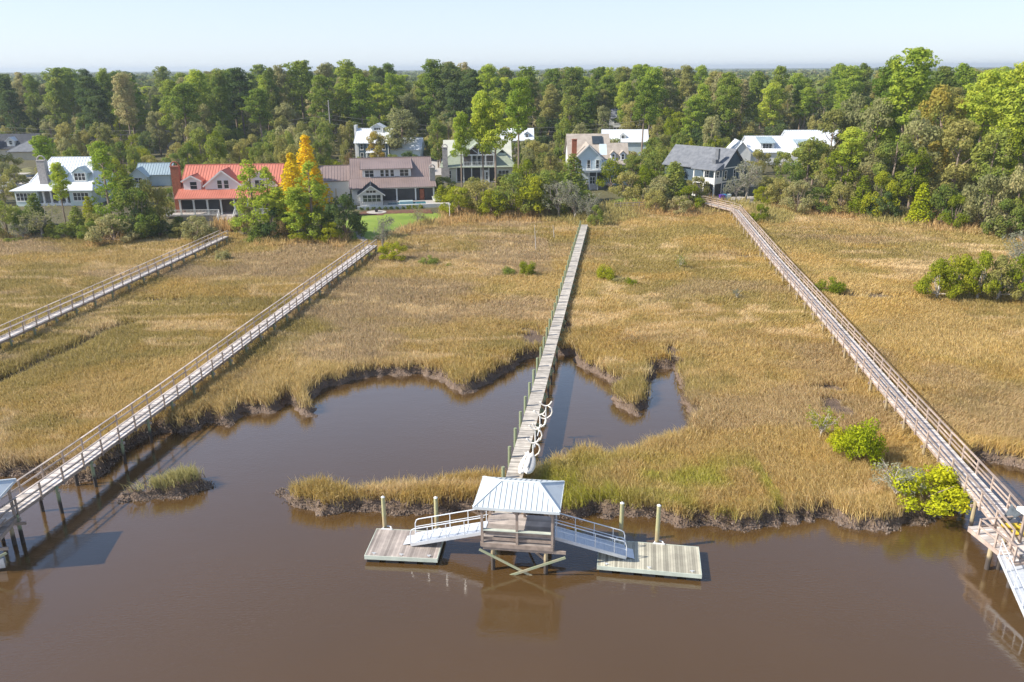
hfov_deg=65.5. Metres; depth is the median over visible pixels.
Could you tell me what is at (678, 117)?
broadleaf tree
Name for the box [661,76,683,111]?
pine tree
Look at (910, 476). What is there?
dead bush
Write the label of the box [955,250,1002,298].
shrub
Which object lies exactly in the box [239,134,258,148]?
oak tree
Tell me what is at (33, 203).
cedar tree
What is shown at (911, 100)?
pine tree
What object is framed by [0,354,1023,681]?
water
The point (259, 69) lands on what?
pine tree
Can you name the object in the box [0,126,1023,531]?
ground
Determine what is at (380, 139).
broadleaf tree
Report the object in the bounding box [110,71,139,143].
pine tree
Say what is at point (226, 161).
broadleaf tree
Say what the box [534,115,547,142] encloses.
broadleaf tree
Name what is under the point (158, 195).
oak tree
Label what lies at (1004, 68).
pine tree
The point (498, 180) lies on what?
cedar tree
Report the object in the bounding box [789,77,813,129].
pine tree
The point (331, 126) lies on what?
broadleaf tree
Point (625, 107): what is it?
broadleaf tree
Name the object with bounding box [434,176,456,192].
oak tree
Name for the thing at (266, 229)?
oak tree
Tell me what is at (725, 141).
oak tree
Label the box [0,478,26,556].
pavilion
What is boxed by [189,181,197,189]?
window
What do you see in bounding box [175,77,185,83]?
pine tree
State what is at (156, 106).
pine tree
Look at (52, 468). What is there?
marsh grass
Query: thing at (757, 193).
oak tree
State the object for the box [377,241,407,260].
shrub
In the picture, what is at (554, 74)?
pine tree
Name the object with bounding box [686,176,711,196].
oak tree
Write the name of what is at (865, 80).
pine tree
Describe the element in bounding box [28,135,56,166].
pine tree
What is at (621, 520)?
mooring pile
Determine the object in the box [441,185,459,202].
oak tree
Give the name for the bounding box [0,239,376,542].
boardwalk
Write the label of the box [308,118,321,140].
broadleaf tree
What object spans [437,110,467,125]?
broadleaf tree
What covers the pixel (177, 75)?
pine tree
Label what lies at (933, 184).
oak tree
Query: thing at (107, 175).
pine tree
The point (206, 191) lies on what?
house
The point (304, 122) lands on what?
power line
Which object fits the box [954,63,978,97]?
pine tree
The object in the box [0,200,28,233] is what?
oak tree
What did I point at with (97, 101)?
pine tree
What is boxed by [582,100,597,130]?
broadleaf tree
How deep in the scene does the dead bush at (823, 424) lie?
61.24 m
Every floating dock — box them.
[364,525,443,564]
[597,537,701,580]
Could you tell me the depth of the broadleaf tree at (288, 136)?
193.68 m
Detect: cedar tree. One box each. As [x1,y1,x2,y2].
[24,193,52,232]
[42,222,58,237]
[65,205,87,237]
[82,196,97,220]
[167,216,185,234]
[243,221,271,242]
[433,184,447,202]
[489,173,511,203]
[556,153,588,202]
[656,161,692,200]
[847,174,875,216]
[903,182,935,224]
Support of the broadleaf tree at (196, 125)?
on the ground at (676, 520)
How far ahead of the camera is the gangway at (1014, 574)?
44.30 m
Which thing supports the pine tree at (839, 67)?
on the ground at (676, 520)
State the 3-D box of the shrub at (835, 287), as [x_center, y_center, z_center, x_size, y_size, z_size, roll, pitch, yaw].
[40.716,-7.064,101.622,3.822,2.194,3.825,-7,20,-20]
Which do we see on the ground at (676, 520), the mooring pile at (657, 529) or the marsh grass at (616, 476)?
the marsh grass at (616, 476)
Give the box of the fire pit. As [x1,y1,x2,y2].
[367,209,385,213]
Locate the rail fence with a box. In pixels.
[614,202,645,207]
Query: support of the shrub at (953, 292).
on the ground at (676, 520)
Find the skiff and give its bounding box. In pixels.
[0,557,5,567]
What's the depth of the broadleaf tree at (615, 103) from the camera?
302.42 m
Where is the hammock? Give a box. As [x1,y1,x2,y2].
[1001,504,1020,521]
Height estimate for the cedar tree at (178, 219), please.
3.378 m
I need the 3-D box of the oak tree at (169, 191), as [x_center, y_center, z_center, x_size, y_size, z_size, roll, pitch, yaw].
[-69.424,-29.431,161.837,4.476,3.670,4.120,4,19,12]
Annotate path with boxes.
[356,232,373,252]
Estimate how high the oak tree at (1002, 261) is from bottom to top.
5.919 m
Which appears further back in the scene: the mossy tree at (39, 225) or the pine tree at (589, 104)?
the pine tree at (589, 104)
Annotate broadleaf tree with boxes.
[0,125,11,133]
[2,110,21,133]
[24,92,46,132]
[25,125,36,133]
[36,100,71,135]
[39,118,59,153]
[54,122,76,145]
[56,137,70,153]
[61,144,80,156]
[71,103,103,140]
[71,117,87,136]
[71,137,87,155]
[75,115,92,143]
[76,130,90,155]
[88,122,113,146]
[95,123,114,148]
[111,116,128,143]
[125,145,141,173]
[139,108,153,134]
[141,100,149,124]
[146,110,169,155]
[147,86,163,109]
[155,109,173,151]
[172,120,185,143]
[177,142,198,173]
[183,124,192,156]
[183,141,200,162]
[189,122,206,155]
[189,127,207,163]
[191,103,214,134]
[203,135,226,163]
[205,130,226,163]
[211,112,232,138]
[213,121,233,151]
[219,154,238,163]
[229,141,248,163]
[231,128,243,151]
[233,94,250,128]
[244,106,268,140]
[249,145,266,162]
[254,152,274,162]
[261,131,276,161]
[271,102,296,130]
[272,135,287,162]
[273,115,288,133]
[277,143,300,184]
[280,131,298,165]
[286,109,299,129]
[293,120,312,143]
[293,129,317,158]
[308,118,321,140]
[311,134,330,164]
[315,122,333,152]
[317,140,330,160]
[321,117,336,146]
[336,125,350,148]
[342,120,355,152]
[366,131,385,156]
[367,115,384,127]
[384,107,419,149]
[396,92,419,130]
[410,86,421,127]
[426,118,447,167]
[431,122,447,163]
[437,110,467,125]
[440,118,453,139]
[497,92,517,125]
[511,140,522,167]
[520,146,536,175]
[525,139,540,172]
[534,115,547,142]
[538,91,568,130]
[540,151,559,182]
[552,118,571,169]
[557,93,580,130]
[557,118,571,143]
[571,122,588,133]
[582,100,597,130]
[593,105,612,133]
[607,97,619,127]
[619,101,642,128]
[619,154,641,185]
[631,79,638,90]
[642,120,650,137]
[642,137,662,164]
[648,117,664,146]
[654,143,668,170]
[658,107,676,131]
[660,134,670,147]
[663,117,680,146]
[668,131,690,153]
[671,111,688,130]
[680,95,692,125]
[684,138,693,145]
[702,114,721,147]
[703,100,735,137]
[707,136,721,146]
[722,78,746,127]
[754,95,777,131]
[761,106,780,125]
[781,88,803,129]
[791,136,828,191]
[798,141,829,184]
[805,88,824,127]
[807,116,822,129]
[814,154,836,193]
[816,108,849,169]
[823,149,859,200]
[833,91,867,168]
[854,96,894,179]
[871,134,917,205]
[872,158,896,195]
[894,109,943,204]
[894,147,932,208]
[915,83,968,185]
[919,139,932,155]
[930,118,979,193]
[955,157,976,194]
[968,132,990,178]
[969,128,1017,209]
[999,124,1023,200]
[1000,152,1022,176]
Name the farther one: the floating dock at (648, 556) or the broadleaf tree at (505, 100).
the broadleaf tree at (505, 100)
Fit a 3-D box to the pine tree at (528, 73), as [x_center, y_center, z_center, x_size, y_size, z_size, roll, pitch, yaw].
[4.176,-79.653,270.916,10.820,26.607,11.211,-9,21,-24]
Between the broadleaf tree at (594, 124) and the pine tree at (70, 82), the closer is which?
the broadleaf tree at (594, 124)
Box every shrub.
[3,237,23,242]
[215,249,231,261]
[418,255,440,264]
[502,266,516,274]
[519,261,535,275]
[596,264,614,279]
[613,277,624,282]
[624,277,637,284]
[815,276,848,294]
[825,427,847,445]
[830,416,888,468]
[886,463,972,517]
[935,470,963,501]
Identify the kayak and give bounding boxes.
[1001,523,1020,529]
[1009,530,1023,535]
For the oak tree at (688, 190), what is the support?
on the ground at (676, 520)
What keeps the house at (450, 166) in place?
on the ground at (676, 520)
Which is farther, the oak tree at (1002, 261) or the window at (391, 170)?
the window at (391, 170)
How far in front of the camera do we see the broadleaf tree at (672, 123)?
219.95 m
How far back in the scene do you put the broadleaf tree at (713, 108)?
241.46 m
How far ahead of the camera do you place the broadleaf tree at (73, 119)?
262.60 m
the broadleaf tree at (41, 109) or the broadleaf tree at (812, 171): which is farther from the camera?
the broadleaf tree at (41, 109)
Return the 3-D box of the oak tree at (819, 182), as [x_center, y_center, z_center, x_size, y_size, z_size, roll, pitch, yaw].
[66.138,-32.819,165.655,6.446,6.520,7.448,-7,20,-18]
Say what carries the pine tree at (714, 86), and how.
on the ground at (676, 520)
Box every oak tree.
[0,153,23,172]
[0,161,17,178]
[0,175,16,203]
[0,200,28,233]
[2,165,29,183]
[9,207,37,234]
[14,119,42,133]
[39,119,73,139]
[47,143,61,153]
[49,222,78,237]
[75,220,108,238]
[84,212,103,232]
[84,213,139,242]
[104,158,128,179]
[105,140,129,164]
[108,187,159,237]
[111,156,127,172]
[124,133,150,152]
[125,206,160,236]
[126,116,154,137]
[130,178,174,231]
[131,147,155,169]
[135,146,150,157]
[137,130,165,153]
[141,154,162,162]
[146,220,172,237]
[160,200,174,217]
[161,153,183,170]
[163,187,173,203]
[165,142,188,163]
[167,222,193,237]
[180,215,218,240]
[223,126,251,150]
[225,139,250,161]
[231,201,252,233]
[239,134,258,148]
[240,146,254,162]
[244,125,265,140]
[245,142,264,160]
[257,129,274,140]
[257,207,297,239]
[267,125,303,152]
[272,220,291,238]
[285,216,325,241]
[298,206,342,237]
[310,135,341,155]
[317,222,342,242]
[320,192,367,236]
[323,159,342,164]
[339,121,362,151]
[339,139,354,164]
[343,152,351,164]
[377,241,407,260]
[400,151,416,156]
[415,123,426,136]
[416,129,430,138]
[423,122,451,148]
[423,140,434,155]
[425,146,435,159]
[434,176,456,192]
[439,186,473,213]
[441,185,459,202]
[454,179,497,211]
[464,177,486,197]
[475,189,511,216]
[489,171,538,213]
[511,174,554,212]
[512,158,534,186]
[517,140,526,155]
[520,139,544,165]
[526,121,554,142]
[529,169,571,213]
[531,151,563,184]
[531,169,554,193]
[533,173,557,202]
[534,118,561,146]
[535,151,550,169]
[539,143,559,162]
[545,141,561,154]
[557,155,565,168]
[559,160,568,181]
[567,189,598,210]
[587,205,602,225]
[596,156,624,186]
[608,171,642,199]
[628,150,638,169]
[630,165,660,198]
[637,143,667,166]
[638,149,666,181]
[642,175,680,199]
[643,188,666,210]
[658,160,686,184]
[666,195,691,214]
[673,185,705,208]
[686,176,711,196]
[691,124,730,147]
[702,143,714,146]
[719,137,730,147]
[726,128,738,141]
[736,121,760,138]
[736,132,754,140]
[746,149,772,173]
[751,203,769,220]
[752,186,773,203]
[757,175,781,197]
[762,122,787,135]
[763,120,783,134]
[764,177,794,202]
[771,151,793,173]
[775,161,805,194]
[778,179,814,212]
[803,186,839,213]
[810,167,845,196]
[826,180,856,211]
[847,161,882,192]
[857,171,900,217]
[864,191,903,217]
[906,176,947,203]
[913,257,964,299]
[925,182,963,222]
[934,254,982,294]
[937,194,969,229]
[952,139,965,161]
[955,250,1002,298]
[960,173,1021,233]
[977,254,1023,299]
[979,169,1015,206]
[980,198,1023,237]
[992,163,1023,234]
[1001,253,1023,298]
[1008,191,1023,229]
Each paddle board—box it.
[518,451,530,473]
[523,452,535,474]
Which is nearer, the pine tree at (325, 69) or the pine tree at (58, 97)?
the pine tree at (58, 97)
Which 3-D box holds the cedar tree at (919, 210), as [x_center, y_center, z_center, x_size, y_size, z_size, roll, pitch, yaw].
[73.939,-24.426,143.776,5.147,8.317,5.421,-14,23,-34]
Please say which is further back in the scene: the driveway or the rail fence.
the driveway
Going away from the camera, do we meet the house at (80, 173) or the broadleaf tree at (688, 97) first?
the house at (80, 173)
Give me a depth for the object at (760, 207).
147.38 m
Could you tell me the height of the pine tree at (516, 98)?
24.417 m
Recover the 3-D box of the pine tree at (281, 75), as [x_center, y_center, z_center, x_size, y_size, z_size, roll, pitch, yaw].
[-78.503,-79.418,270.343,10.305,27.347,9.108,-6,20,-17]
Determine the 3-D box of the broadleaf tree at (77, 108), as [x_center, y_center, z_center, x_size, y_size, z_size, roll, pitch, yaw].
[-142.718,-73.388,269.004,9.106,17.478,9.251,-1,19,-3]
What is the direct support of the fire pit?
on the flower bed
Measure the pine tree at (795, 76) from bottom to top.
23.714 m
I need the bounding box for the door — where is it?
[420,189,423,199]
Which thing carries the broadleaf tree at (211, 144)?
on the ground at (676, 520)
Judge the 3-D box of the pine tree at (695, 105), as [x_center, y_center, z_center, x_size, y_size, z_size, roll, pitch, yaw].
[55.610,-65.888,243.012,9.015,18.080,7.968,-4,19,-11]
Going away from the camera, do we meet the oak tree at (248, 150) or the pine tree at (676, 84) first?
the oak tree at (248, 150)
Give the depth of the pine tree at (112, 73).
313.19 m
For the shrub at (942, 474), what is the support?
on the ground at (676, 520)
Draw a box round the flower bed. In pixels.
[359,209,431,214]
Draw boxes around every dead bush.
[675,254,686,266]
[732,289,741,297]
[804,405,842,437]
[869,460,926,496]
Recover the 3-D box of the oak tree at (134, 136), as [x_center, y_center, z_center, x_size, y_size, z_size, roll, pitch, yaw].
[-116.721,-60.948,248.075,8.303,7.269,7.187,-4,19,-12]
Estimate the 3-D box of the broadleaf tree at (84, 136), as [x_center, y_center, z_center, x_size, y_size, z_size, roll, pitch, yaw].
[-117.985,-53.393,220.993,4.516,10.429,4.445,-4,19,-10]
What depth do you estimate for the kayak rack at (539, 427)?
58.93 m
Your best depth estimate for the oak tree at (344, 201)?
132.35 m
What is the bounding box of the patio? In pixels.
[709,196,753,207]
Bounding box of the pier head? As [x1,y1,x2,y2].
[967,515,1023,588]
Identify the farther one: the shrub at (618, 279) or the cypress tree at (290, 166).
the cypress tree at (290, 166)
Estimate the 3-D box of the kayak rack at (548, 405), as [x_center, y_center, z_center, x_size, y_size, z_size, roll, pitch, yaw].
[2.569,5.864,62.559,1.191,1.951,1.750,2,19,8]
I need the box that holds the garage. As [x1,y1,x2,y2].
[129,162,175,186]
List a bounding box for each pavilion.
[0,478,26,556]
[472,476,566,574]
[1016,506,1023,542]
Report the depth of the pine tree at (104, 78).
268.28 m
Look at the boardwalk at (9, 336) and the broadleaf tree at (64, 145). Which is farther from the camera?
the broadleaf tree at (64, 145)
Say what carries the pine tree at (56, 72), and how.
on the ground at (676, 520)
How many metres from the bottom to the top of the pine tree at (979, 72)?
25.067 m
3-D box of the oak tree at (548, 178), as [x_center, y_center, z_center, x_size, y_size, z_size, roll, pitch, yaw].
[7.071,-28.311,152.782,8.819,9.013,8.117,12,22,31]
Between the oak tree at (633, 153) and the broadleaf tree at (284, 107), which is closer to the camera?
the oak tree at (633, 153)
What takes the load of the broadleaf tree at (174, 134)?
on the ground at (676, 520)
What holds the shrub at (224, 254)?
on the ground at (676, 520)
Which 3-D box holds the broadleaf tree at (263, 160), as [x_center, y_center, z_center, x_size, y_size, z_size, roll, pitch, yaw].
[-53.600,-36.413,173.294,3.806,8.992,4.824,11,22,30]
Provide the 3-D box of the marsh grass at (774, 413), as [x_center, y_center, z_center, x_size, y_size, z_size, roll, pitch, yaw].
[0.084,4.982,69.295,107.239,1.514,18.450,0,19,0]
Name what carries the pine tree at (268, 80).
on the ground at (676, 520)
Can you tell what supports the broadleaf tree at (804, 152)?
on the ground at (676, 520)
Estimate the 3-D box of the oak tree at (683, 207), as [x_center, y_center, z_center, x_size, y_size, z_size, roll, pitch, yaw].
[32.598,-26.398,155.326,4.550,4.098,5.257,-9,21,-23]
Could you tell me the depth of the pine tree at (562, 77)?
315.26 m
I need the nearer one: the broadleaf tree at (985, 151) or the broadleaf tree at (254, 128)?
the broadleaf tree at (985, 151)
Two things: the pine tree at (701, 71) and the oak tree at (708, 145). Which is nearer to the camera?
the oak tree at (708, 145)
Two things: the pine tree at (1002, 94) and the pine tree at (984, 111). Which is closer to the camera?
the pine tree at (984, 111)
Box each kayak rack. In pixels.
[525,438,540,456]
[528,424,542,446]
[532,409,546,435]
[538,401,552,426]
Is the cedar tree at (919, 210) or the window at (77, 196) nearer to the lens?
the cedar tree at (919, 210)
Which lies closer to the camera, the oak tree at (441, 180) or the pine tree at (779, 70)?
the oak tree at (441, 180)
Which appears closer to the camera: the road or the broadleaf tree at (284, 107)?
the road
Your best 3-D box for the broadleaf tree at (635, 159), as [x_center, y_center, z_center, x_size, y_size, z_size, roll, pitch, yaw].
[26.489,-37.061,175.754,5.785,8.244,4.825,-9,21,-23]
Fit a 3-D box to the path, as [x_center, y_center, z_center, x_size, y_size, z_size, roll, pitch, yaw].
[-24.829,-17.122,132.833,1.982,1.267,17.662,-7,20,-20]
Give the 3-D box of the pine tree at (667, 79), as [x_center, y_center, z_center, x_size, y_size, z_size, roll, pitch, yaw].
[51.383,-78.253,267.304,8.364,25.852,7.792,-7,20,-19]
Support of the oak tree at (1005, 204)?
on the ground at (676, 520)
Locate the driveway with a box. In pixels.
[431,159,441,174]
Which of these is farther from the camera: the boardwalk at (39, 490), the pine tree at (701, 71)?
the pine tree at (701, 71)
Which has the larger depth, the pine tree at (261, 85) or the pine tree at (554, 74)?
the pine tree at (554, 74)
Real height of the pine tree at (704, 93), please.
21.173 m
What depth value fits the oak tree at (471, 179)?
167.94 m
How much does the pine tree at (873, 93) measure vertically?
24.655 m
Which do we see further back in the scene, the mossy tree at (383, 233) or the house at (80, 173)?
the house at (80, 173)
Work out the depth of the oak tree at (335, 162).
182.04 m
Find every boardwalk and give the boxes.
[0,230,228,347]
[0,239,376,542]
[494,221,588,513]
[690,194,1023,569]
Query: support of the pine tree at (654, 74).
on the ground at (676, 520)
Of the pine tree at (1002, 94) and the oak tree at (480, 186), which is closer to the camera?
the oak tree at (480, 186)
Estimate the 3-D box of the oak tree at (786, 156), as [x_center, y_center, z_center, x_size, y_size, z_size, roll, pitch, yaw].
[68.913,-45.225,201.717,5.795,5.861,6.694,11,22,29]
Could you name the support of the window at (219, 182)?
in the house at (206, 191)
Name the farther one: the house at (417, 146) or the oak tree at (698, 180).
the house at (417, 146)
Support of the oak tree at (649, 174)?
on the ground at (676, 520)
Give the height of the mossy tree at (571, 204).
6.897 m
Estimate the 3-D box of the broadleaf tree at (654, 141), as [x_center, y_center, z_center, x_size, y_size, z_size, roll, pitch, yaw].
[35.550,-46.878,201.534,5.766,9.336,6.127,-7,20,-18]
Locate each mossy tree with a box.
[7,222,32,236]
[11,204,60,237]
[369,215,394,245]
[410,206,425,219]
[541,179,574,216]
[558,184,590,217]
[576,192,600,214]
[721,176,751,200]
[735,159,764,199]
[996,268,1015,295]
[1001,230,1023,259]
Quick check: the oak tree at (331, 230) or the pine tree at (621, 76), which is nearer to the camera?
the oak tree at (331, 230)
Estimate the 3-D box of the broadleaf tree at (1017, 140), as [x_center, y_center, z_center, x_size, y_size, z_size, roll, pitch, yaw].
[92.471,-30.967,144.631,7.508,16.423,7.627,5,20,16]
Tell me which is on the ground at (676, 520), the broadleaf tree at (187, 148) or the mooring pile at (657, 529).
the broadleaf tree at (187, 148)
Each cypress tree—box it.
[279,152,314,218]
[286,134,334,210]
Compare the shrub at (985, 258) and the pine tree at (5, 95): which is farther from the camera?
the pine tree at (5, 95)
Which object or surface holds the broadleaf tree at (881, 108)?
on the ground at (676, 520)
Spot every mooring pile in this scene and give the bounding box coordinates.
[381,496,386,527]
[434,496,438,527]
[618,502,623,539]
[655,504,660,542]
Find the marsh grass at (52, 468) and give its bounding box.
[0,347,1019,525]
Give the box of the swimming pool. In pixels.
[357,200,449,209]
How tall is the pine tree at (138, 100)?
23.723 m
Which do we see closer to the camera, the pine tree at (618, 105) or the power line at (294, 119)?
the power line at (294, 119)
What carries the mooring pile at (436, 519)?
in the water
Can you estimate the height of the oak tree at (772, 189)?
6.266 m
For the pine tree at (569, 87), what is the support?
on the ground at (676, 520)
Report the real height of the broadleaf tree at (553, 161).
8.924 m
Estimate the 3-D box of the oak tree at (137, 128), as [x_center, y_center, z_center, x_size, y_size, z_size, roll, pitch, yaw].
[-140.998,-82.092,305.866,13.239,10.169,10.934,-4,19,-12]
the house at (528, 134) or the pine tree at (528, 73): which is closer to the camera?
the house at (528, 134)
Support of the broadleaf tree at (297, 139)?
on the ground at (676, 520)
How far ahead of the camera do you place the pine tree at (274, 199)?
131.89 m
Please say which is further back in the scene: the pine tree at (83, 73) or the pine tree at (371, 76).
the pine tree at (83, 73)
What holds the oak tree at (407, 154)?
on the ground at (676, 520)
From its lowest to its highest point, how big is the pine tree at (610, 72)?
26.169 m
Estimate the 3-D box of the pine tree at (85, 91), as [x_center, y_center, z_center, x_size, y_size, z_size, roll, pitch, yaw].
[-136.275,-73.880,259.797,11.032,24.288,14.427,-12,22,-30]
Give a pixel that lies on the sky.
(36, 35)
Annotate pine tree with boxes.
[0,74,18,133]
[0,90,28,133]
[9,72,29,111]
[22,73,48,120]
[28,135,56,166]
[39,84,46,97]
[40,67,76,121]
[42,77,70,123]
[48,162,72,225]
[60,71,79,127]
[62,67,79,106]
[73,76,110,139]
[78,68,93,122]
[81,95,117,137]
[86,141,112,176]
[88,148,124,231]
[93,68,116,130]
[108,70,126,136]
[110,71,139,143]
[111,78,151,143]
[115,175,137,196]
[116,71,146,132]
[139,86,152,130]
[150,94,160,112]
[152,66,170,91]
[157,79,184,143]
[160,91,182,133]
[165,82,203,138]
[170,102,190,141]
[171,72,185,82]
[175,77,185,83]
[177,69,216,121]
[201,73,211,99]
[204,70,232,138]
[206,67,238,114]
[213,68,260,127]
[223,67,257,134]
[228,159,278,231]
[240,88,272,142]
[247,64,273,88]
[249,166,285,232]
[256,74,270,130]
[262,67,285,122]
[266,186,286,220]
[268,64,295,119]
[279,59,319,125]
[281,187,311,234]
[282,72,302,126]
[284,159,344,239]
[304,91,334,118]
[305,74,339,130]
[312,62,335,112]
[320,87,344,147]
[332,66,344,125]
[333,59,367,149]
[335,73,353,122]
[341,73,379,127]
[359,70,371,118]
[363,83,393,119]
[367,74,375,83]
[369,67,387,102]
[380,72,402,125]
[382,62,400,83]
[385,74,410,130]
[404,81,411,92]
[413,73,433,130]
[418,58,445,122]
[433,62,465,113]
[442,67,466,101]
[443,82,464,123]
[450,111,472,186]
[457,62,470,77]
[458,69,483,129]
[468,90,493,192]
[470,98,516,186]
[476,63,502,125]
[493,73,505,98]
[498,81,520,116]
[499,67,513,86]
[500,77,515,90]
[505,77,535,175]
[515,65,541,125]
[527,81,542,125]
[532,90,541,110]
[538,90,558,135]
[539,68,564,113]
[543,84,560,118]
[555,67,587,121]
[555,69,566,101]
[570,66,583,95]
[575,92,597,126]
[576,77,595,91]
[587,66,610,126]
[594,75,618,121]
[595,89,611,126]
[605,67,616,128]
[610,67,626,108]
[613,82,633,128]
[615,66,631,82]
[617,80,636,128]
[629,67,637,81]
[630,78,658,166]
[632,64,652,127]
[639,66,670,130]
[642,89,659,134]
[657,67,679,122]
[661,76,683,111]
[672,69,685,96]
[674,64,700,108]
[680,94,705,137]
[692,65,709,92]
[697,83,713,125]
[700,71,722,112]
[711,72,726,109]
[713,72,743,128]
[738,79,751,130]
[744,71,766,129]
[755,82,783,135]
[757,75,768,128]
[768,65,789,130]
[779,73,803,129]
[779,84,795,124]
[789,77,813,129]
[793,87,820,129]
[816,76,830,117]
[820,74,847,122]
[823,66,846,109]
[825,83,841,122]
[831,63,848,85]
[831,65,866,115]
[835,126,870,200]
[851,63,874,120]
[860,60,907,182]
[869,70,883,109]
[871,47,942,153]
[898,98,918,123]
[924,66,962,128]
[941,86,967,124]
[949,98,973,146]
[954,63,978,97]
[954,69,1008,199]
[968,77,997,137]
[973,68,982,82]
[974,70,1016,160]
[987,61,1023,168]
[992,66,1009,71]
[1010,87,1023,138]
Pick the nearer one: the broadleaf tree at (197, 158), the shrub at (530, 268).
the shrub at (530, 268)
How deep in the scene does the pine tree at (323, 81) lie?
254.30 m
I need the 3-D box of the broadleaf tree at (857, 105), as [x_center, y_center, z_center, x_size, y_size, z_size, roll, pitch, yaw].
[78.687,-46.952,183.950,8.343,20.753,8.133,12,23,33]
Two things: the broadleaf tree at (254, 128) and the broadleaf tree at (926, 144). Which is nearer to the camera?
the broadleaf tree at (926, 144)
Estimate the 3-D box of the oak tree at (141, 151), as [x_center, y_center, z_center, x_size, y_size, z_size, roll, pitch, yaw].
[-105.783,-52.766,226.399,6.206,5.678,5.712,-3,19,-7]
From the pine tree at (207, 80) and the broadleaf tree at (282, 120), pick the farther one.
the pine tree at (207, 80)
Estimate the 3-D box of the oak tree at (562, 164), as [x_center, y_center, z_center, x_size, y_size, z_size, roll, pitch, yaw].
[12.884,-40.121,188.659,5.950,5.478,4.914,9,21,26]
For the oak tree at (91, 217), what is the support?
on the ground at (676, 520)
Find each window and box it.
[15,193,35,201]
[72,192,88,200]
[73,173,85,180]
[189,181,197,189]
[216,180,222,189]
[223,180,229,188]
[254,179,264,188]
[362,194,381,202]
[364,170,373,176]
[366,190,376,193]
[385,169,388,176]
[390,169,393,176]
[399,169,408,176]
[472,156,476,164]
[477,155,484,164]
[498,170,508,178]
[587,160,590,168]
[589,176,594,183]
[762,144,771,148]
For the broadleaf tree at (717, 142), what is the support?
on the ground at (676, 520)
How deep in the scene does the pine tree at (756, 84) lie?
286.27 m
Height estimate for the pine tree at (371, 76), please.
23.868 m
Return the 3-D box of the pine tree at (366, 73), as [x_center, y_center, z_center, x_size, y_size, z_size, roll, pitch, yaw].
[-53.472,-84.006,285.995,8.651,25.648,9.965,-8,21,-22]
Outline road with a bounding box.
[0,173,33,191]
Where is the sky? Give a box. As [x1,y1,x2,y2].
[0,0,1023,71]
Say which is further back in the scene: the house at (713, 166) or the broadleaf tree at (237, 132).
the broadleaf tree at (237, 132)
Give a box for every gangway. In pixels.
[403,509,487,545]
[555,513,634,559]
[997,539,1023,615]
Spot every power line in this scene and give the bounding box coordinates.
[4,119,634,134]
[8,115,664,130]
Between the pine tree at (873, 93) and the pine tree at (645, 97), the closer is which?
the pine tree at (645, 97)
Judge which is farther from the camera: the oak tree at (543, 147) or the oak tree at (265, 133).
the oak tree at (265, 133)
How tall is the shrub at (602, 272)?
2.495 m
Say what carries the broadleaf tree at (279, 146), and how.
on the ground at (676, 520)
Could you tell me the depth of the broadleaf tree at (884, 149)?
154.30 m
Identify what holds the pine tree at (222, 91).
on the ground at (676, 520)
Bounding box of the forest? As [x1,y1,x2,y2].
[0,67,1015,129]
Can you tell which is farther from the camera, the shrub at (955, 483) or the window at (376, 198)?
the window at (376, 198)
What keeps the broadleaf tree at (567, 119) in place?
on the ground at (676, 520)
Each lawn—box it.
[10,167,33,174]
[345,213,447,255]
[607,198,640,207]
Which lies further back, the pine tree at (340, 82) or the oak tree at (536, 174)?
the pine tree at (340, 82)
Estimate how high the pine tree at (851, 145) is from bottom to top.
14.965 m
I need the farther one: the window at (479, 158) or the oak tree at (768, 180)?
the window at (479, 158)
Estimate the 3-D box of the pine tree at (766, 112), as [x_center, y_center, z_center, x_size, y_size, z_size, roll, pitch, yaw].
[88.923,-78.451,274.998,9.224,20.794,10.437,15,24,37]
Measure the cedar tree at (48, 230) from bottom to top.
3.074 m
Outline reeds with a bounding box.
[0,193,1023,247]
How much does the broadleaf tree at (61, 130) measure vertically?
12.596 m
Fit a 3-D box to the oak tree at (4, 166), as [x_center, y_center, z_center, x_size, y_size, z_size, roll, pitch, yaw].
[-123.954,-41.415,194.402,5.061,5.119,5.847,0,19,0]
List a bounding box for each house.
[0,133,46,160]
[9,155,114,205]
[154,123,174,146]
[166,161,287,220]
[318,156,435,206]
[353,123,425,157]
[440,138,513,182]
[497,128,533,155]
[564,134,628,189]
[601,129,648,155]
[608,109,638,128]
[662,144,750,197]
[726,130,837,164]
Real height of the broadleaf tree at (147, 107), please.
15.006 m
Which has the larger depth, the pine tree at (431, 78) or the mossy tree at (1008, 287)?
the pine tree at (431, 78)
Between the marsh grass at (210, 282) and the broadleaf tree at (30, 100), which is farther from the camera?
the broadleaf tree at (30, 100)
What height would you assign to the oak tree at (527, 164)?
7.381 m
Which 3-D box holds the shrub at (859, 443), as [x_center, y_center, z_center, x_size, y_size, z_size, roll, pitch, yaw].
[25.535,7.112,57.927,3.750,3.916,3.715,-17,25,-41]
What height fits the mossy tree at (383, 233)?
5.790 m
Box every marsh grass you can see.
[0,208,1023,258]
[0,250,1023,310]
[0,300,1023,373]
[0,358,1023,444]
[0,429,1023,522]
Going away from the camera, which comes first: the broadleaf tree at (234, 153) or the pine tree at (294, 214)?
the pine tree at (294, 214)
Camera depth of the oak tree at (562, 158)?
204.68 m
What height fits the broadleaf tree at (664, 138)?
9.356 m
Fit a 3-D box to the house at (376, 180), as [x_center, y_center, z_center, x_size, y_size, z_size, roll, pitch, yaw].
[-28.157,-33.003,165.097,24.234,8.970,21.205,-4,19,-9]
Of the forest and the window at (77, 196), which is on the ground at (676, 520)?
the forest

